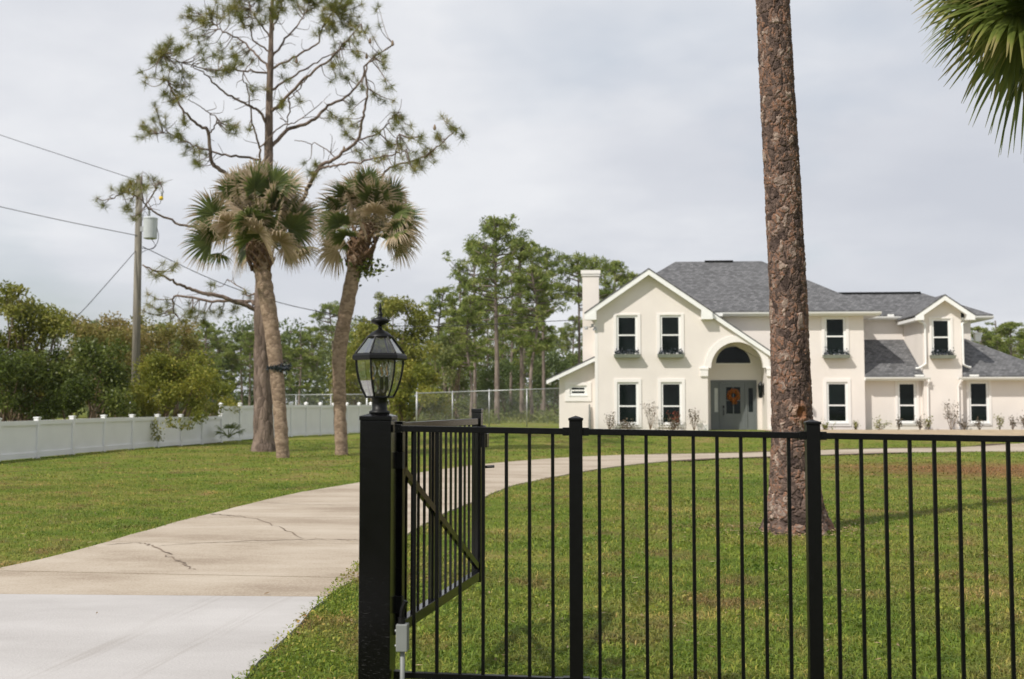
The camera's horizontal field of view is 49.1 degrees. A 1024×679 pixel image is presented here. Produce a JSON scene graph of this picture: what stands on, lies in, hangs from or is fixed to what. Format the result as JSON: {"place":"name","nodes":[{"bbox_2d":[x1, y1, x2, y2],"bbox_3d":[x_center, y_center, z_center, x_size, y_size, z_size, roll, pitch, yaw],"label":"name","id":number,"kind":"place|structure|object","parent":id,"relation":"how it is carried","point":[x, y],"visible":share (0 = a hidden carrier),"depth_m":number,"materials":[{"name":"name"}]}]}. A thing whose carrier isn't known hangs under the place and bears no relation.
{"place":"outdoors","nodes":[
{"label":"outdoors","id":0,"kind":"place"},
{"bbox_2d":[0,443,1023,678],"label":"driveway","id":1,"kind":"structure","parent":0,"point":[162,602],"depth_m":9.09,"materials":[{"name":"concrete"}]},
{"bbox_2d":[0,404,1023,678],"bbox_3d":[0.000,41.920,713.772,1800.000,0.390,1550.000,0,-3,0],"label":"lawn","id":2,"kind":"structure","parent":0,"point":[542,442],"depth_m":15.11,"materials":[{"name":"plant"}]},
{"bbox_2d":[0,345,54,420],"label":"bush","id":3,"kind":"object","parent":2,"relation":"on","point":[15,361],"visible":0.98,"depth_m":37.17,"materials":[{"name":"green plant"}]},
{"bbox_2d":[0,279,76,420],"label":"bush","id":4,"kind":"object","parent":2,"relation":"on","point":[41,316],"visible":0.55,"depth_m":39.33,"materials":[{"name":"green plant"}]},
{"bbox_2d":[26,334,139,420],"bbox_3d":[-14.810,1.776,38.615,3.600,3.903,4.328,2,-4,-26],"label":"bush","id":5,"kind":"object","parent":2,"relation":"on","point":[64,396],"visible":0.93,"depth_m":37.93,"materials":[{"name":"green plant"}]},
{"bbox_2d":[61,310,153,417],"bbox_3d":[-17.032,1.481,46.900,3.901,5.448,5.163,2,-4,-34],"label":"bush","id":6,"kind":"object","parent":2,"relation":"on","point":[115,330],"visible":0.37,"depth_m":46.46,"materials":[{"name":"green plant"}]},
{"bbox_2d":[0,413,222,460],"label":"vinyl fence","id":7,"kind":"object","parent":2,"relation":"on","point":[37,437],"visible":0.89,"depth_m":33.68,"materials":[{"name":"plastic"}]},
{"bbox_2d":[150,417,195,441],"bbox_3d":[-11.519,2.992,37.483,1.812,0.864,0.769,0,-3,5],"label":"vine","id":8,"kind":"object","parent":7,"relation":"hanging from","point":[172,425],"visible":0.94,"depth_m":37.53,"materials":[{"name":"green plant"}]},
{"bbox_2d":[131,176,162,413],"bbox_3d":[-14.700,-1.236,45.015,1.198,10.779,0.576,-2,-4,29],"label":"utility pole","id":9,"kind":"object","parent":2,"relation":"on","point":[149,228],"visible":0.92,"depth_m":45.04,"materials":[{"name":"grey wood"}]},
{"bbox_2d":[1,135,134,179],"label":"power line","id":10,"kind":"object","parent":9,"relation":"attached to","point":[66,156],"visible":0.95,"depth_m":45.77,"materials":[{"name":"grey"}]},
{"bbox_2d":[0,206,136,235],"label":"power line","id":11,"kind":"object","parent":9,"relation":"attached to","point":[68,221],"visible":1,"depth_m":45.59,"materials":[{"name":"grey"}]},
{"bbox_2d":[44,251,135,347],"bbox_3d":[-16.761,-1.086,43.094,0.145,5.213,4.969,-3,-4,39],"label":"guy wire","id":12,"kind":"object","parent":9,"relation":"attached to","point":[98,293],"visible":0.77,"depth_m":43.85,"materials":[{"name":"grey"}]},
{"bbox_2d":[142,246,574,326],"bbox_3d":[-6.003,-2.104,46.963,18.228,3.113,0.251,1,-3,-11],"label":"power line","id":13,"kind":"object","parent":9,"relation":"attached to","point":[359,320],"visible":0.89,"depth_m":46.93,"materials":[{"name":"grey"}]},
{"bbox_2d":[143,323,174,413],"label":"pine tree","id":14,"kind":"object","parent":2,"relation":"on","point":[160,347],"visible":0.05,"depth_m":107.67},
{"bbox_2d":[121,319,203,416],"bbox_3d":[-15.092,1.692,49.132,4.925,5.298,3.240,-2,-4,27],"label":"bush","id":15,"kind":"object","parent":2,"relation":"on","point":[170,333],"visible":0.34,"depth_m":48.80,"materials":[{"name":"green plant"}]},
{"bbox_2d":[151,335,185,416],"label":"pine tree","id":16,"kind":"object","parent":2,"relation":"on","point":[175,345],"visible":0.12,"depth_m":94.16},
{"bbox_2d":[119,347,227,424],"bbox_3d":[-12.472,2.046,40.816,3.950,3.653,3.739,0,-3,0],"label":"bush","id":17,"kind":"object","parent":2,"relation":"on","point":[176,387],"visible":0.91,"depth_m":40.51,"materials":[{"name":"green plant"}]},
{"bbox_2d":[159,337,197,413],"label":"pine tree","id":18,"kind":"object","parent":2,"relation":"on","point":[173,349],"visible":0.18,"depth_m":100.70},
{"bbox_2d":[186,340,222,408],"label":"pine tree","id":19,"kind":"object","parent":2,"relation":"on","point":[209,349],"visible":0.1,"depth_m":101.24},
{"bbox_2d":[189,321,226,412],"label":"pine tree","id":20,"kind":"object","parent":2,"relation":"on","point":[214,344],"visible":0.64,"depth_m":96.27,"materials":[{"name":"plant"}]},
{"bbox_2d":[187,370,241,416],"bbox_3d":[-12.134,2.604,45.089,2.380,2.997,3.782,1,-3,-20],"label":"bush","id":21,"kind":"object","parent":2,"relation":"on","point":[219,388],"visible":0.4,"depth_m":45.13,"materials":[{"name":"green plant"}]},
{"bbox_2d":[204,329,231,413],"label":"pine tree","id":22,"kind":"object","parent":2,"relation":"on","point":[219,346],"visible":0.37,"depth_m":114.01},
{"bbox_2d":[212,346,235,399],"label":"pine tree","id":23,"kind":"object","parent":2,"relation":"on","point":[230,378],"visible":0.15,"depth_m":118.68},
{"bbox_2d":[212,423,244,438],"bbox_3d":[-10.715,3.443,42.273,1.368,0.649,1.423,0,-3,0],"label":"palmetto","id":24,"kind":"object","parent":2,"relation":"on","point":[228,427],"visible":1,"depth_m":42.38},
{"bbox_2d":[216,340,244,393],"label":"pine tree","id":25,"kind":"object","parent":2,"relation":"on","point":[232,370],"visible":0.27,"depth_m":119.10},
{"bbox_2d":[221,327,253,405],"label":"pine tree","id":26,"kind":"object","parent":2,"relation":"on","point":[232,352],"visible":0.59,"depth_m":113.17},
{"bbox_2d":[235,331,254,405],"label":"pine tree","id":27,"kind":"object","parent":2,"relation":"on","point":[249,347],"visible":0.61,"depth_m":98.00,"materials":[{"name":"plant"}]},
{"bbox_2d":[180,156,328,457],"bbox_3d":[-6.946,-0.918,31.191,3.632,8.508,4.108,-2,-4,30],"label":"palm tree","id":28,"kind":"object","parent":2,"relation":"on","point":[257,197],"visible":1,"depth_m":30.80,"materials":[{"name":"green plant"}]},
{"bbox_2d":[266,362,291,374],"bbox_3d":[-6.428,0.804,30.995,0.787,0.355,0.704,0,-3,0],"label":"floodlight","id":29,"kind":"object","parent":28,"relation":"attached to","point":[281,368],"visible":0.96,"depth_m":30.81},
{"bbox_2d":[90,0,469,451],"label":"pine tree","id":30,"kind":"object","parent":2,"relation":"on","point":[263,434],"visible":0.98,"depth_m":35.07,"materials":[{"name":"green plant"}]},
{"bbox_2d":[281,343,298,383],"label":"pine tree","id":31,"kind":"object","parent":2,"relation":"on","point":[287,360],"visible":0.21,"depth_m":107.73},
{"bbox_2d":[280,329,307,399],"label":"pine tree","id":32,"kind":"object","parent":2,"relation":"on","point":[283,341],"visible":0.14,"depth_m":115.08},
{"bbox_2d":[218,402,371,440],"bbox_3d":[-9.350,3.715,50.821,0.160,1.796,14.844,-1,-3,16],"label":"vinyl fence","id":33,"kind":"object","parent":2,"relation":"on","point":[305,419],"visible":0.64,"depth_m":50.57,"materials":[{"name":"white paint"}]},
{"bbox_2d":[284,330,322,404],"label":"pine tree","id":34,"kind":"object","parent":2,"relation":"on","point":[299,352],"visible":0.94,"depth_m":95.47,"materials":[{"name":"plant"}]},
{"bbox_2d":[294,326,328,404],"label":"pine tree","id":35,"kind":"object","parent":2,"relation":"on","point":[320,348],"visible":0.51,"depth_m":113.63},
{"bbox_2d":[302,355,330,402],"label":"pine tree","id":36,"kind":"object","parent":2,"relation":"on","point":[313,368],"visible":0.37,"depth_m":112.42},
{"bbox_2d":[285,394,367,404],"bbox_3d":[-10.674,3.956,60.122,7.224,2.155,0.087,-2,-4,29],"label":"chain link fence","id":37,"kind":"object","parent":2,"relation":"on","point":[366,400],"visible":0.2,"depth_m":59.76,"materials":[{"name":"metal"}]},
{"bbox_2d":[305,300,359,404],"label":"pine tree","id":38,"kind":"object","parent":2,"relation":"on","point":[330,328],"visible":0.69,"depth_m":91.91,"materials":[{"name":"plant"}]},
{"bbox_2d":[322,340,371,404],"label":"leafy tree","id":39,"kind":"object","parent":2,"relation":"on","point":[352,388],"visible":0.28,"depth_m":68.93,"materials":[{"name":"green plant"}]},
{"bbox_2d":[312,162,428,454],"bbox_3d":[-4.273,-0.875,33.274,3.628,8.695,3.316,0,-3,0],"label":"palm tree","id":40,"kind":"object","parent":2,"relation":"on","point":[363,196],"visible":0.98,"depth_m":33.04,"materials":[{"name":"green plant"}]},
{"bbox_2d":[339,255,393,286],"bbox_3d":[-4.289,-2.029,33.174,1.680,0.953,0.637,0,-3,0],"label":"fern","id":41,"kind":"object","parent":40,"relation":"attached to","point":[371,272],"visible":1,"depth_m":33.12,"materials":[{"name":"green plant"}]},
{"bbox_2d":[358,414,397,678],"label":"gate pillar","id":42,"kind":"structure","parent":2,"relation":"on","point":[377,560],"depth_m":5.31,"materials":[{"name":"metal"}]},
{"bbox_2d":[352,303,406,413],"bbox_3d":[-0.641,0.091,5.432,0.259,0.536,0.259,0,-3,0],"label":"post lantern","id":43,"kind":"object","parent":42,"relation":"on","point":[362,357],"visible":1,"depth_m":5.39,"materials":[{"name":"black metal"}]},
{"bbox_2d":[396,409,494,627],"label":"gate","id":44,"kind":"structure","parent":42,"relation":"attached to","point":[404,479],"depth_m":6.11,"materials":[{"name":"black metal"}]},
{"bbox_2d":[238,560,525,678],"bbox_3d":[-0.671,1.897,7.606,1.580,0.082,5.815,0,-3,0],"label":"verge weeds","id":45,"kind":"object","parent":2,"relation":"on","point":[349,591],"visible":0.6,"depth_m":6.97,"materials":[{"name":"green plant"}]},
{"bbox_2d":[373,291,392,408],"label":"leafy tree","id":46,"kind":"object","parent":2,"relation":"on","point":[378,297],"visible":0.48,"depth_m":67.18,"materials":[{"name":"green plant"}]},
{"bbox_2d":[345,294,443,414],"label":"leafy tree","id":47,"kind":"object","parent":2,"relation":"on","point":[394,307],"visible":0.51,"depth_m":65.45,"materials":[{"name":"green plant"}]},
{"bbox_2d":[395,600,408,678],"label":"switch box","id":48,"kind":"object","parent":2,"relation":"on","point":[402,637],"visible":1,"depth_m":5.27,"materials":[{"name":"grey plastic"}]},
{"bbox_2d":[386,359,456,421],"bbox_3d":[-4.988,2.985,61.569,3.911,3.994,4.698,0,-3,0],"label":"leafy tree","id":49,"kind":"object","parent":2,"relation":"on","point":[425,381],"visible":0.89,"depth_m":61.19,"materials":[{"name":"green plant"}]},
{"bbox_2d":[420,285,458,391],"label":"pine tree","id":50,"kind":"object","parent":2,"relation":"on","point":[435,304],"visible":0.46,"depth_m":87.82,"materials":[{"name":"plant"}]},
{"bbox_2d":[436,317,465,411],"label":"pine tree","id":51,"kind":"object","parent":2,"relation":"on","point":[450,367],"visible":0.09,"depth_m":91.78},
{"bbox_2d":[427,322,480,419],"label":"leafy tree","id":52,"kind":"object","parent":2,"relation":"on","point":[447,356],"visible":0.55,"depth_m":73.50,"materials":[{"name":"green plant"}]},
{"bbox_2d":[440,269,482,417],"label":"pine tree","id":53,"kind":"object","parent":2,"relation":"on","point":[452,301],"visible":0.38,"depth_m":74.01,"materials":[{"name":"plant"}]},
{"bbox_2d":[440,295,490,417],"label":"pine tree","id":54,"kind":"object","parent":2,"relation":"on","point":[468,311],"visible":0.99,"depth_m":65.80,"materials":[{"name":"plant"}]},
{"bbox_2d":[442,239,508,408],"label":"pine tree","id":55,"kind":"object","parent":2,"relation":"on","point":[463,267],"visible":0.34,"depth_m":79.94,"materials":[{"name":"plant"}]},
{"bbox_2d":[397,407,558,423],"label":"undergrowth","id":56,"kind":"object","parent":2,"relation":"on","point":[514,417],"visible":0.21,"depth_m":65.81,"materials":[{"name":"plant"}]},
{"bbox_2d":[416,388,558,426],"bbox_3d":[-1.109,3.426,54.393,7.965,2.245,0.083,-1,-4,22],"label":"chain link fence","id":57,"kind":"object","parent":2,"relation":"on","point":[489,390],"visible":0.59,"depth_m":54.35,"materials":[{"name":"metal"}]},
{"bbox_2d":[476,295,503,367],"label":"pine tree","id":58,"kind":"object","parent":2,"relation":"on","point":[501,344],"visible":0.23,"depth_m":104.00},
{"bbox_2d":[448,213,532,420],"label":"pine tree","id":59,"kind":"object","parent":2,"relation":"on","point":[496,234],"visible":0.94,"depth_m":71.92,"materials":[{"name":"plant"}]},
{"bbox_2d":[485,316,517,413],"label":"pine tree","id":60,"kind":"object","parent":2,"relation":"on","point":[503,357],"visible":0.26,"depth_m":112.16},
{"bbox_2d":[477,358,538,416],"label":"leafy tree","id":61,"kind":"object","parent":2,"relation":"on","point":[487,386],"visible":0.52,"depth_m":91.64,"materials":[{"name":"plant"}]},
{"bbox_2d":[0,312,1018,417],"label":"woodland","id":62,"kind":"object","parent":2,"relation":"on","point":[319,382],"visible":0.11,"depth_m":112.38,"materials":[{"name":"plant"}]},
{"bbox_2d":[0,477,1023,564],"bbox_3d":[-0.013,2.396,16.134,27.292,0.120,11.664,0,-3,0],"label":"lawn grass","id":63,"kind":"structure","parent":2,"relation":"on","point":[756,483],"depth_m":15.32,"materials":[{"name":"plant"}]},
{"bbox_2d":[0,430,1023,480],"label":"grass","id":64,"kind":"structure","parent":2,"relation":"on","point":[491,448],"depth_m":29.05,"materials":[{"name":"plant"}]},
{"bbox_2d":[491,280,533,408],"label":"pine tree","id":65,"kind":"object","parent":2,"relation":"on","point":[516,350],"visible":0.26,"depth_m":95.82,"materials":[{"name":"plant"}]},
{"bbox_2d":[489,237,555,419],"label":"pine tree","id":66,"kind":"object","parent":2,"relation":"on","point":[526,253],"visible":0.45,"depth_m":75.84,"materials":[{"name":"plant"}]},
{"bbox_2d":[506,321,545,410],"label":"pine tree","id":67,"kind":"object","parent":2,"relation":"on","point":[524,357],"visible":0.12,"depth_m":109.79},
{"bbox_2d":[507,265,571,417],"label":"pine tree","id":68,"kind":"object","parent":2,"relation":"on","point":[532,285],"visible":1,"depth_m":70.18,"materials":[{"name":"plant"}]},
{"bbox_2d":[525,317,557,413],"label":"pine tree","id":69,"kind":"object","parent":2,"relation":"on","point":[539,336],"visible":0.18,"depth_m":100.03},
{"bbox_2d":[515,246,573,415],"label":"pine tree","id":70,"kind":"object","parent":2,"relation":"on","point":[547,254],"visible":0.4,"depth_m":81.90,"materials":[{"name":"plant"}]},
{"bbox_2d":[524,350,581,415],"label":"leafy tree","id":71,"kind":"object","parent":2,"relation":"on","point":[537,379],"visible":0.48,"depth_m":95.10,"materials":[{"name":"plant"}]},
{"bbox_2d":[549,327,575,366],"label":"pine tree","id":72,"kind":"object","parent":2,"relation":"on","point":[559,340],"visible":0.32,"depth_m":120.06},
{"bbox_2d":[560,315,582,372],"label":"pine tree","id":73,"kind":"object","parent":2,"relation":"on","point":[572,330],"visible":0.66,"depth_m":110.04,"materials":[{"name":"plant"}]},
{"bbox_2d":[551,251,606,368],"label":"pine tree","id":74,"kind":"object","parent":2,"relation":"on","point":[577,268],"visible":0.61,"depth_m":79.98,"materials":[{"name":"plant"}]},
{"bbox_2d":[571,254,620,301],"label":"pine tree","id":75,"kind":"object","parent":2,"relation":"on","point":[605,264],"visible":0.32,"depth_m":86.09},
{"bbox_2d":[604,411,615,428],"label":"shrub","id":76,"kind":"object","parent":2,"relation":"on","point":[609,422],"visible":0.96,"depth_m":46.58,"materials":[{"name":"green plant"}]},
{"bbox_2d":[600,259,632,296],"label":"pine tree","id":77,"kind":"object","parent":2,"relation":"on","point":[623,279],"visible":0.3,"depth_m":91.95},
{"bbox_2d":[615,418,636,428],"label":"shrub","id":78,"kind":"object","parent":2,"relation":"on","point":[624,423],"visible":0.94,"depth_m":46.52,"materials":[{"name":"green plant"}]},
{"bbox_2d":[640,401,655,429],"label":"shrub","id":79,"kind":"object","parent":2,"relation":"on","point":[650,424],"visible":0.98,"depth_m":46.43,"materials":[{"name":"green plant"}]},
{"bbox_2d":[661,415,680,429],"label":"shrub","id":80,"kind":"object","parent":2,"relation":"on","point":[674,424],"visible":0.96,"depth_m":46.26,"materials":[{"name":"green plant"}]},
{"bbox_2d":[688,408,698,429],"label":"shrub","id":81,"kind":"object","parent":2,"relation":"on","point":[695,415],"visible":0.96,"depth_m":46.27,"materials":[{"name":"green plant"}]},
{"bbox_2d":[393,416,1023,678],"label":"metal railing","id":82,"kind":"object","parent":2,"relation":"on","point":[811,434],"visible":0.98,"depth_m":5.24,"materials":[{"name":"metal"}]},
{"bbox_2d":[546,260,1023,430],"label":"house","id":83,"kind":"structure","parent":2,"relation":"on","point":[682,338],"depth_m":47.51,"materials":[{"name":"beige paint"}]},
{"bbox_2d":[569,386,586,395],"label":"window","id":84,"kind":"structure","parent":83,"relation":"in","point":[574,390],"depth_m":47.72,"materials":[{"name":"white paint"}]},
{"bbox_2d":[616,315,637,353],"bbox_3d":[4.834,-0.179,47.140,0.880,1.670,0.070,0,-3,4],"label":"window","id":85,"kind":"structure","parent":83,"relation":"in","point":[626,325],"depth_m":47.13,"materials":[{"name":"glass"}]},
{"bbox_2d":[617,382,638,424],"bbox_3d":[4.856,2.686,46.938,0.940,1.795,0.145,0,-3,4],"label":"window","id":86,"kind":"structure","parent":83,"relation":"in","point":[627,392],"depth_m":46.97,"materials":[{"name":"glass"}]},
{"bbox_2d":[660,315,680,353],"bbox_3d":[6.645,-0.187,47.013,0.870,1.670,0.070,0,-3,4],"label":"window","id":87,"kind":"structure","parent":83,"relation":"in","point":[670,325],"depth_m":47.01,"materials":[{"name":"glass"}]},
{"bbox_2d":[660,382,682,424],"bbox_3d":[6.660,2.679,46.811,0.930,1.795,0.145,0,-3,4],"label":"window","id":88,"kind":"structure","parent":83,"relation":"in","point":[671,392],"depth_m":46.85,"materials":[{"name":"glass"}]},
{"bbox_2d":[714,346,751,363],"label":"transom window","id":89,"kind":"structure","parent":83,"relation":"in","point":[730,354],"depth_m":48.25,"materials":[{"name":"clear glass"}]},
{"bbox_2d":[721,383,744,429],"bbox_3d":[9.507,2.874,48.076,0.990,1.990,0.128,0,-3,4],"label":"front door","id":90,"kind":"structure","parent":83,"relation":"in","point":[733,415],"depth_m":48.09,"materials":[{"name":"grey paint"}]},
{"bbox_2d":[727,388,739,403],"bbox_3d":[9.498,2.439,48.021,0.590,0.696,0.179,0,-3,4],"label":"wreath","id":91,"kind":"object","parent":90,"relation":"attached to","point":[736,398],"visible":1,"depth_m":48.01,"materials":[{"name":"orange plant"}]},
{"bbox_2d":[824,317,845,354],"bbox_3d":[13.756,-0.132,47.717,0.880,1.640,0.070,0,-3,4],"label":"window","id":92,"kind":"structure","parent":83,"relation":"in","point":[835,333],"depth_m":47.71,"materials":[{"name":"glass"}]},
{"bbox_2d":[826,382,848,423],"bbox_3d":[13.791,2.689,47.516,0.940,1.775,0.145,0,-3,4],"label":"window","id":93,"kind":"structure","parent":83,"relation":"in","point":[837,394],"depth_m":47.54,"materials":[{"name":"glass"}]},
{"bbox_2d":[898,382,916,423],"bbox_3d":[16.822,2.700,47.705,0.840,1.775,0.145,0,-3,4],"label":"window","id":94,"kind":"structure","parent":83,"relation":"in","point":[906,390],"depth_m":47.74,"materials":[{"name":"glass"}]},
{"bbox_2d":[931,319,950,354],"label":"window","id":95,"kind":"structure","parent":83,"relation":"in","point":[940,327],"depth_m":47.50,"materials":[{"name":"glass"}]},
{"bbox_2d":[969,381,990,423],"bbox_3d":[19.795,2.678,47.497,0.880,1.795,0.145,0,-3,4],"label":"window","id":96,"kind":"structure","parent":83,"relation":"in","point":[978,390],"depth_m":47.53,"materials":[{"name":"glass"}]},
{"bbox_2d":[672,452,903,460],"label":"soil","id":97,"kind":"structure","parent":2,"relation":"on","point":[769,456],"depth_m":30.30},
{"bbox_2d":[755,0,834,535],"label":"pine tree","id":98,"kind":"object","parent":2,"relation":"on","point":[791,393],"visible":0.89,"depth_m":13.10,"materials":[{"name":"brown plant"}]},
{"bbox_2d":[655,443,1011,453],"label":"soil","id":99,"kind":"structure","parent":2,"relation":"on","point":[832,449],"depth_m":35.81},
{"bbox_2d":[766,430,1023,435],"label":"dry border","id":100,"kind":"object","parent":2,"relation":"on","point":[985,432],"visible":0.71,"depth_m":43.32,"materials":[{"name":"soil"}]},
{"bbox_2d":[910,0,1023,156],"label":"palm tree","id":101,"kind":"object","parent":2,"relation":"on","point":[996,27],"visible":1,"depth_m":11.02,"materials":[{"name":"green plant"}]},
{"bbox_2d":[971,326,1009,352],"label":"pine tree","id":102,"kind":"object","parent":2,"relation":"on","point":[985,337],"visible":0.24,"depth_m":83.98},
{"bbox_2d":[979,321,1023,356],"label":"pine tree","id":103,"kind":"object","parent":2,"relation":"on","point":[1013,348],"visible":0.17,"depth_m":89.53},
{"bbox_2d":[986,321,1023,359],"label":"pine tree","id":104,"kind":"object","parent":2,"relation":"on","point":[1003,330],"visible":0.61,"depth_m":81.95,"materials":[{"name":"plant"}]},
{"bbox_2d":[1009,328,1023,356],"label":"pine tree","id":105,"kind":"object","parent":2,"relation":"on","point":[1019,354],"visible":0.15,"depth_m":92.11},
{"bbox_2d":[0,0,1023,403],"label":"sky","id":106,"kind":"structure","parent":0,"point":[629,132],"materials":[{"name":"white"}]},
{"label":"planting bed","id":107,"kind":"structure","parent":0,"visible":0},
{"bbox_2d":[872,416,890,429],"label":"shrub","id":108,"kind":"object","parent":107,"relation":"on","point":[877,426],"visible":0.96,"depth_m":47.10,"materials":[{"name":"green plant"}]},
{"bbox_2d":[913,415,927,429],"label":"shrub","id":109,"kind":"object","parent":107,"relation":"on","point":[920,423],"visible":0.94,"depth_m":46.96,"materials":[{"name":"green plant"}]},
{"bbox_2d":[941,399,959,429],"bbox_3d":[18.340,3.144,46.801,0.774,1.323,0.416,-2,-4,37],"label":"shrub","id":110,"kind":"object","parent":107,"relation":"on","point":[948,416],"visible":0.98,"depth_m":46.79,"materials":[{"name":"green plant"}]},
{"bbox_2d":[993,414,1004,429],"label":"shrub","id":111,"kind":"object","parent":107,"relation":"on","point":[1000,422],"visible":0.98,"depth_m":46.78,"materials":[{"name":"green plant"}]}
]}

